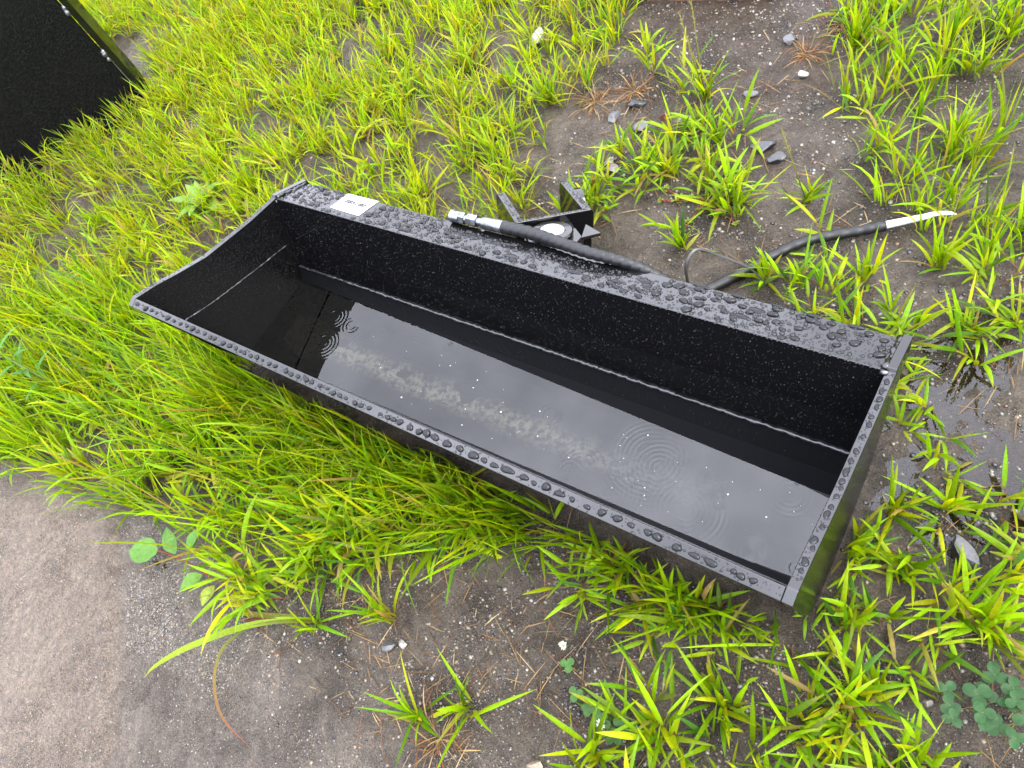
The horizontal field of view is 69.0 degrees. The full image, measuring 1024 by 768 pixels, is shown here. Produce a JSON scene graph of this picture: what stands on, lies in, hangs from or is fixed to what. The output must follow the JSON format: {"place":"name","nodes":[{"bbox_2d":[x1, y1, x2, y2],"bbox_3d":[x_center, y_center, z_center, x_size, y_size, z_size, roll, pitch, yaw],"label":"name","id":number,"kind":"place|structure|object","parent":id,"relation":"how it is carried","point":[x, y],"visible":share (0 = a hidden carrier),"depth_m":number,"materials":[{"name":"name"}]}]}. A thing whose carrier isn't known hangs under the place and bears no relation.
{"place":"outdoors","nodes":[
{"label":"outdoors","id":0,"kind":"place"},
{"bbox_2d":[0,214,556,630],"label":"tall grass","id":1,"kind":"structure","parent":0,"point":[220,394],"depth_m":1.77,"materials":[{"name":"green plant"}]},
{"bbox_2d":[0,0,1023,767],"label":"ground","id":2,"kind":"structure","parent":0,"point":[24,634],"depth_m":1.61,"materials":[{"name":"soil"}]},
{"bbox_2d":[0,325,70,401],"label":"lance leaf weed","id":3,"kind":"object","parent":2,"relation":"on","point":[26,371],"visible":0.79,"depth_m":2.01,"materials":[{"name":"green plant"}]},
{"bbox_2d":[0,0,150,184],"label":"upright bucket","id":4,"kind":"object","parent":2,"relation":"on","point":[71,61],"visible":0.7,"depth_m":2.68,"materials":[{"name":"black paint"}]},
{"bbox_2d":[129,527,214,605],"bbox_3d":[-0.758,0.386,1.707,0.278,0.050,0.147,21,70,29],"label":"broadleaf weed","id":5,"kind":"object","parent":2,"relation":"on","point":[140,553],"visible":0.83,"depth_m":1.71,"materials":[{"name":"green plant"}]},
{"bbox_2d":[169,180,224,218],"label":"plantain weed","id":6,"kind":"object","parent":2,"relation":"on","point":[190,188],"visible":0.55,"depth_m":2.35,"materials":[{"name":"green plant"}]},
{"bbox_2d":[144,611,294,741],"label":"trailing grass","id":7,"kind":"structure","parent":2,"relation":"on","point":[241,628],"depth_m":1.55,"materials":[{"name":"green plant"}]},
{"bbox_2d":[250,576,363,641],"bbox_3d":[-0.385,0.456,1.466,0.214,0.149,0.164,21,70,29],"label":"grass tuft","id":8,"kind":"object","parent":2,"relation":"on","point":[302,620],"visible":0.99,"depth_m":1.50,"materials":[{"name":"green plant"}]},
{"bbox_2d":[0,0,644,340],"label":"meadow grass","id":9,"kind":"structure","parent":2,"relation":"on","point":[259,15],"depth_m":2.41,"materials":[{"name":"green plant"}]},
{"bbox_2d":[327,564,411,626],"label":"grass tuft","id":10,"kind":"object","parent":2,"relation":"on","point":[379,612],"visible":1,"depth_m":1.44,"materials":[{"name":"green plant"}]},
{"bbox_2d":[381,641,394,651],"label":"stone","id":11,"kind":"object","parent":2,"relation":"on","point":[388,646],"visible":1,"depth_m":1.45,"materials":[{"name":"grey stone"}]},
{"bbox_2d":[399,639,406,648],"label":"stone","id":12,"kind":"object","parent":2,"relation":"on","point":[402,644],"visible":1,"depth_m":1.45,"materials":[{"name":"white stone"}]},
{"bbox_2d":[357,652,455,766],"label":"grass tuft","id":13,"kind":"object","parent":2,"relation":"on","point":[416,715],"visible":0.99,"depth_m":1.35,"materials":[{"name":"green plant"}]},
{"bbox_2d":[406,687,488,767],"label":"dead root clump","id":14,"kind":"object","parent":2,"relation":"on","point":[438,746],"visible":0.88,"depth_m":1.34,"materials":[{"name":"brown plant"}]},
{"bbox_2d":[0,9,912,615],"bbox_3d":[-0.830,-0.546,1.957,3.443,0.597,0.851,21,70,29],"label":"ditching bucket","id":15,"kind":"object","parent":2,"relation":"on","point":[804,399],"visible":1,"depth_m":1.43,"materials":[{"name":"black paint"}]},
{"bbox_2d":[253,281,828,575],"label":"rain water","id":16,"kind":"structure","parent":15,"relation":"in","point":[699,491],"depth_m":1.55,"materials":[{"name":"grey liquid"}]},
{"bbox_2d":[448,209,671,278],"bbox_3d":[0.166,-0.263,1.600,0.585,0.266,0.135,21,70,29],"label":"hydraulic hose","id":17,"kind":"object","parent":15,"relation":"on","point":[523,231],"visible":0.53,"depth_m":1.50,"materials":[{"name":"rubber"}]},
{"bbox_2d":[431,650,533,767],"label":"grass tuft","id":18,"kind":"object","parent":2,"relation":"on","point":[458,708],"visible":0.98,"depth_m":1.31,"materials":[{"name":"green plant"}]},
{"bbox_2d":[2,2,1023,767],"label":"dead straw","id":19,"kind":"object","parent":2,"relation":"on","point":[568,520],"visible":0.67,"depth_m":1.43,"materials":[{"name":"brown plant"}]},
{"bbox_2d":[526,760,542,767],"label":"stone","id":20,"kind":"object","parent":2,"relation":"on","point":[535,764],"visible":1,"depth_m":1.27,"materials":[{"name":"white stone"}]},
{"bbox_2d":[531,27,544,45],"bbox_3d":[0.080,-1.046,2.252,0.063,0.045,0.040,-45,56,-9],"label":"stone","id":21,"kind":"object","parent":2,"relation":"on","point":[538,34],"visible":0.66,"depth_m":2.24,"materials":[{"name":"grey stone"}]},
{"bbox_2d":[511,58,573,114],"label":"grass tuft","id":22,"kind":"object","parent":2,"relation":"on","point":[544,93],"visible":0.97,"depth_m":2.07,"materials":[{"name":"green plant"}]},
{"bbox_2d":[558,641,606,723],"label":"clover plant","id":23,"kind":"object","parent":2,"relation":"on","point":[567,665],"visible":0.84,"depth_m":1.28,"materials":[{"name":"green plant"}]},
{"bbox_2d":[567,81,617,121],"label":"dead root clump","id":24,"kind":"object","parent":2,"relation":"on","point":[593,102],"visible":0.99,"depth_m":2.05,"materials":[{"name":"brown plant"}]},
{"bbox_2d":[604,157,613,164],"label":"stone","id":25,"kind":"object","parent":2,"relation":"on","point":[612,158],"visible":0.6,"depth_m":1.92,"materials":[{"name":"beige stone"}]},
{"bbox_2d":[581,695,637,744],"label":"clover plant","id":26,"kind":"object","parent":2,"relation":"on","point":[607,725],"visible":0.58,"depth_m":1.24,"materials":[{"name":"green plant"}]},
{"bbox_2d":[605,162,618,172],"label":"stone","id":27,"kind":"object","parent":2,"relation":"on","point":[614,166],"visible":0.59,"depth_m":1.90,"materials":[{"name":"beige stone"}]},
{"bbox_2d":[608,111,620,122],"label":"stone","id":28,"kind":"object","parent":2,"relation":"on","point":[614,115],"visible":0.97,"depth_m":1.99,"materials":[{"name":"grey stone"}]},
{"bbox_2d":[587,536,647,593],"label":"grass tuft","id":29,"kind":"object","parent":2,"relation":"on","point":[619,575],"visible":0.82,"depth_m":1.35,"materials":[{"name":"green plant"}]},
{"bbox_2d":[603,67,656,110],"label":"dead root clump","id":30,"kind":"object","parent":2,"relation":"on","point":[638,90],"visible":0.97,"depth_m":2.02,"materials":[{"name":"brown plant"}]},
{"bbox_2d":[626,99,645,108],"bbox_3d":[0.330,-0.750,1.996,0.055,0.028,0.030,21,70,29],"label":"stone","id":31,"kind":"object","parent":2,"relation":"on","point":[635,103],"visible":1,"depth_m":1.99,"materials":[{"name":"grey stone"}]},
{"bbox_2d":[632,120,648,132],"bbox_3d":[0.336,-0.673,1.952,0.041,0.021,0.031,-36,55,-3],"label":"stone","id":32,"kind":"object","parent":2,"relation":"on","point":[642,125],"visible":0.76,"depth_m":1.95,"materials":[{"name":"grey stone"}]},
{"bbox_2d":[632,131,684,181],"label":"grass tuft","id":33,"kind":"object","parent":2,"relation":"on","point":[664,168],"visible":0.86,"depth_m":1.80,"materials":[{"name":"green plant"}]},
{"bbox_2d":[658,113,668,120],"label":"stone","id":34,"kind":"object","parent":2,"relation":"on","point":[662,116],"visible":0.6,"depth_m":1.95,"materials":[{"name":"brown stone"}]},
{"bbox_2d":[647,0,725,1],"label":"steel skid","id":35,"kind":"object","parent":2,"relation":"on","point":[687,0],"visible":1,"depth_m":2.15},
{"bbox_2d":[658,203,716,251],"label":"grass tuft","id":36,"kind":"object","parent":2,"relation":"on","point":[678,238],"visible":0.98,"depth_m":1.70,"materials":[{"name":"green plant"}]},
{"bbox_2d":[676,115,698,129],"bbox_3d":[0.447,-0.665,1.893,0.060,0.033,0.034,6,63,23],"label":"stone","id":37,"kind":"object","parent":2,"relation":"on","point":[681,121],"visible":0.37,"depth_m":1.89,"materials":[{"name":"grey stone"}]},
{"bbox_2d":[640,566,750,657],"bbox_3d":[0.299,0.381,1.281,0.162,0.115,0.160,21,70,29],"label":"grass tuft","id":38,"kind":"object","parent":2,"relation":"on","point":[693,611],"visible":0.7,"depth_m":1.30,"materials":[{"name":"green plant"}]},
{"bbox_2d":[657,184,751,234],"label":"purslane weed","id":39,"kind":"object","parent":2,"relation":"on","point":[677,200],"visible":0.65,"depth_m":1.75,"materials":[{"name":"green plant"}]},
{"bbox_2d":[680,124,730,189],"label":"grass tuft","id":40,"kind":"object","parent":2,"relation":"on","point":[705,170],"visible":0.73,"depth_m":1.75,"materials":[{"name":"green plant"}]},
{"bbox_2d":[674,1,742,100],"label":"grass tuft","id":41,"kind":"object","parent":2,"relation":"on","point":[702,90],"visible":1,"depth_m":1.87,"materials":[{"name":"green plant"}]},
{"bbox_2d":[671,55,751,145],"bbox_3d":[0.468,-0.659,1.775,0.181,0.205,0.175,-13,57,13],"label":"grass tuft","id":42,"kind":"object","parent":2,"relation":"on","point":[718,137],"visible":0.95,"depth_m":1.81,"materials":[{"name":"green plant"}]},
{"bbox_2d":[743,90,758,96],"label":"stone","id":43,"kind":"object","parent":2,"relation":"on","point":[754,93],"visible":0.62,"depth_m":1.87,"materials":[{"name":"grey stone"}]},
{"bbox_2d":[727,246,786,303],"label":"grass tuft","id":44,"kind":"object","parent":2,"relation":"on","point":[767,273],"visible":0.88,"depth_m":1.58,"materials":[{"name":"green plant"}]},
{"bbox_2d":[749,141,776,152],"bbox_3d":[0.600,-0.564,1.780,0.063,0.020,0.032,0,61,20],"label":"stone","id":45,"kind":"object","parent":2,"relation":"on","point":[766,145],"visible":0.82,"depth_m":1.77,"materials":[{"name":"grey stone"}]},
{"bbox_2d":[767,151,786,162],"bbox_3d":[0.625,-0.533,1.754,0.045,0.017,0.028,-8,59,16],"label":"stone","id":46,"kind":"object","parent":2,"relation":"on","point":[778,157],"visible":1,"depth_m":1.75,"materials":[{"name":"grey stone"}]},
{"bbox_2d":[783,33,795,45],"bbox_3d":[0.716,-0.889,1.922,0.031,0.017,0.034,21,70,29],"label":"stone","id":47,"kind":"object","parent":2,"relation":"on","point":[788,40],"visible":1,"depth_m":1.92,"materials":[{"name":"grey stone"}]},
{"bbox_2d":[798,70,808,77],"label":"stone","id":48,"kind":"object","parent":2,"relation":"on","point":[803,74],"visible":1,"depth_m":1.85,"materials":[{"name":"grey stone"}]},
{"bbox_2d":[777,128,837,215],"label":"grass tuft","id":49,"kind":"object","parent":2,"relation":"on","point":[809,196],"visible":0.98,"depth_m":1.64,"materials":[{"name":"green plant"}]},
{"bbox_2d":[783,25,839,70],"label":"dead root clump","id":50,"kind":"object","parent":2,"relation":"on","point":[804,52],"visible":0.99,"depth_m":1.88,"materials":[{"name":"brown plant"}]},
{"bbox_2d":[705,211,956,290],"bbox_3d":[0.615,-0.285,1.582,0.623,0.062,0.080,-19,56,9],"label":"hydraulic hose","id":51,"kind":"object","parent":2,"relation":"on","point":[799,244],"visible":0.68,"depth_m":1.59,"materials":[{"name":"black rubber"}]},
{"bbox_2d":[684,248,764,282],"bbox_3d":[0.426,-0.231,1.506,0.164,0.169,0.031,-24,56,6],"label":"cable tie","id":52,"kind":"object","parent":51,"relation":"attached to","point":[692,252],"visible":0.98,"depth_m":1.47,"materials":[{"name":"black plastic"}]},
{"bbox_2d":[793,0,877,50],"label":"dead root clump","id":53,"kind":"object","parent":2,"relation":"on","point":[840,29],"visible":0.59,"depth_m":1.89,"materials":[{"name":"brown plant"}]},
{"bbox_2d":[817,559,878,680],"bbox_3d":[0.541,0.377,1.197,0.084,0.107,0.174,7,64,24],"label":"grass tuft","id":54,"kind":"object","parent":2,"relation":"on","point":[864,616],"visible":0.89,"depth_m":1.21,"materials":[{"name":"green plant"}]},
{"bbox_2d":[822,225,902,303],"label":"grass tuft","id":55,"kind":"object","parent":2,"relation":"on","point":[867,271],"visible":0.94,"depth_m":1.52,"materials":[{"name":"green plant"}]},
{"bbox_2d":[831,643,895,712],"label":"grass tuft","id":56,"kind":"object","parent":2,"relation":"on","point":[872,671],"visible":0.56,"depth_m":1.16,"materials":[{"name":"green plant"}]},
{"bbox_2d":[832,0,903,47],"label":"grass tuft","id":57,"kind":"object","parent":2,"relation":"on","point":[854,27],"visible":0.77,"depth_m":1.79,"materials":[{"name":"green plant"}]},
{"bbox_2d":[849,533,949,592],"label":"grass tuft","id":58,"kind":"object","parent":2,"relation":"on","point":[919,567],"visible":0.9,"depth_m":1.22,"materials":[{"name":"green plant"}]},
{"bbox_2d":[869,458,944,563],"bbox_3d":[0.664,0.224,1.242,0.102,0.122,0.190,10,65,25],"label":"grass tuft","id":59,"kind":"object","parent":2,"relation":"on","point":[893,510],"visible":0.98,"depth_m":1.27,"materials":[{"name":"green plant"}]},
{"bbox_2d":[890,360,931,406],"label":"grass tuft","id":60,"kind":"object","parent":2,"relation":"on","point":[905,378],"visible":0.13,"depth_m":1.38,"materials":[{"name":"green plant"}]},
{"bbox_2d":[922,699,932,707],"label":"stone","id":61,"kind":"object","parent":2,"relation":"on","point":[928,703],"visible":1,"depth_m":1.15,"materials":[{"name":"white stone"}]},
{"bbox_2d":[898,181,988,274],"bbox_3d":[0.825,-0.284,1.433,0.179,0.187,0.094,-14,57,12],"label":"grass tuft","id":62,"kind":"object","parent":2,"relation":"on","point":[937,255],"visible":1,"depth_m":1.46,"materials":[{"name":"green plant"}]},
{"bbox_2d":[883,465,1020,545],"bbox_3d":[0.729,0.186,1.240,0.177,0.129,0.112,-14,57,12],"label":"grass tuft","id":63,"kind":"object","parent":2,"relation":"on","point":[950,503],"visible":0.96,"depth_m":1.25,"materials":[{"name":"green plant"}]},
{"bbox_2d":[952,534,982,581],"bbox_3d":[0.753,0.287,1.232,0.044,0.045,0.076,3,62,22],"label":"stone","id":64,"kind":"object","parent":2,"relation":"on","point":[973,557],"visible":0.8,"depth_m":1.22,"materials":[{"name":"grey stone"}]},
{"bbox_2d":[934,270,1009,358],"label":"grass tuft","id":65,"kind":"object","parent":2,"relation":"on","point":[959,314],"visible":0.69,"depth_m":1.41,"materials":[{"name":"green plant"}]},
{"bbox_2d":[935,661,1023,749],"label":"clover patch","id":66,"kind":"object","parent":2,"relation":"on","point":[989,720],"visible":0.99,"depth_m":1.10,"materials":[{"name":"green plant"}]},
{"bbox_2d":[939,580,1023,675],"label":"grass tuft","id":67,"kind":"object","parent":2,"relation":"on","point":[1006,606],"visible":0.76,"depth_m":1.13,"materials":[{"name":"green plant"}]},
{"bbox_2d":[178,21,1023,767],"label":"sprawling grass","id":68,"kind":"structure","parent":0,"point":[816,725],"depth_m":1.29,"materials":[{"name":"green plant"}]},
{"bbox_2d":[805,0,1023,269],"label":"verge grass","id":69,"kind":"structure","parent":0,"point":[953,26],"depth_m":1.65,"materials":[{"name":"green plant"}]}
]}

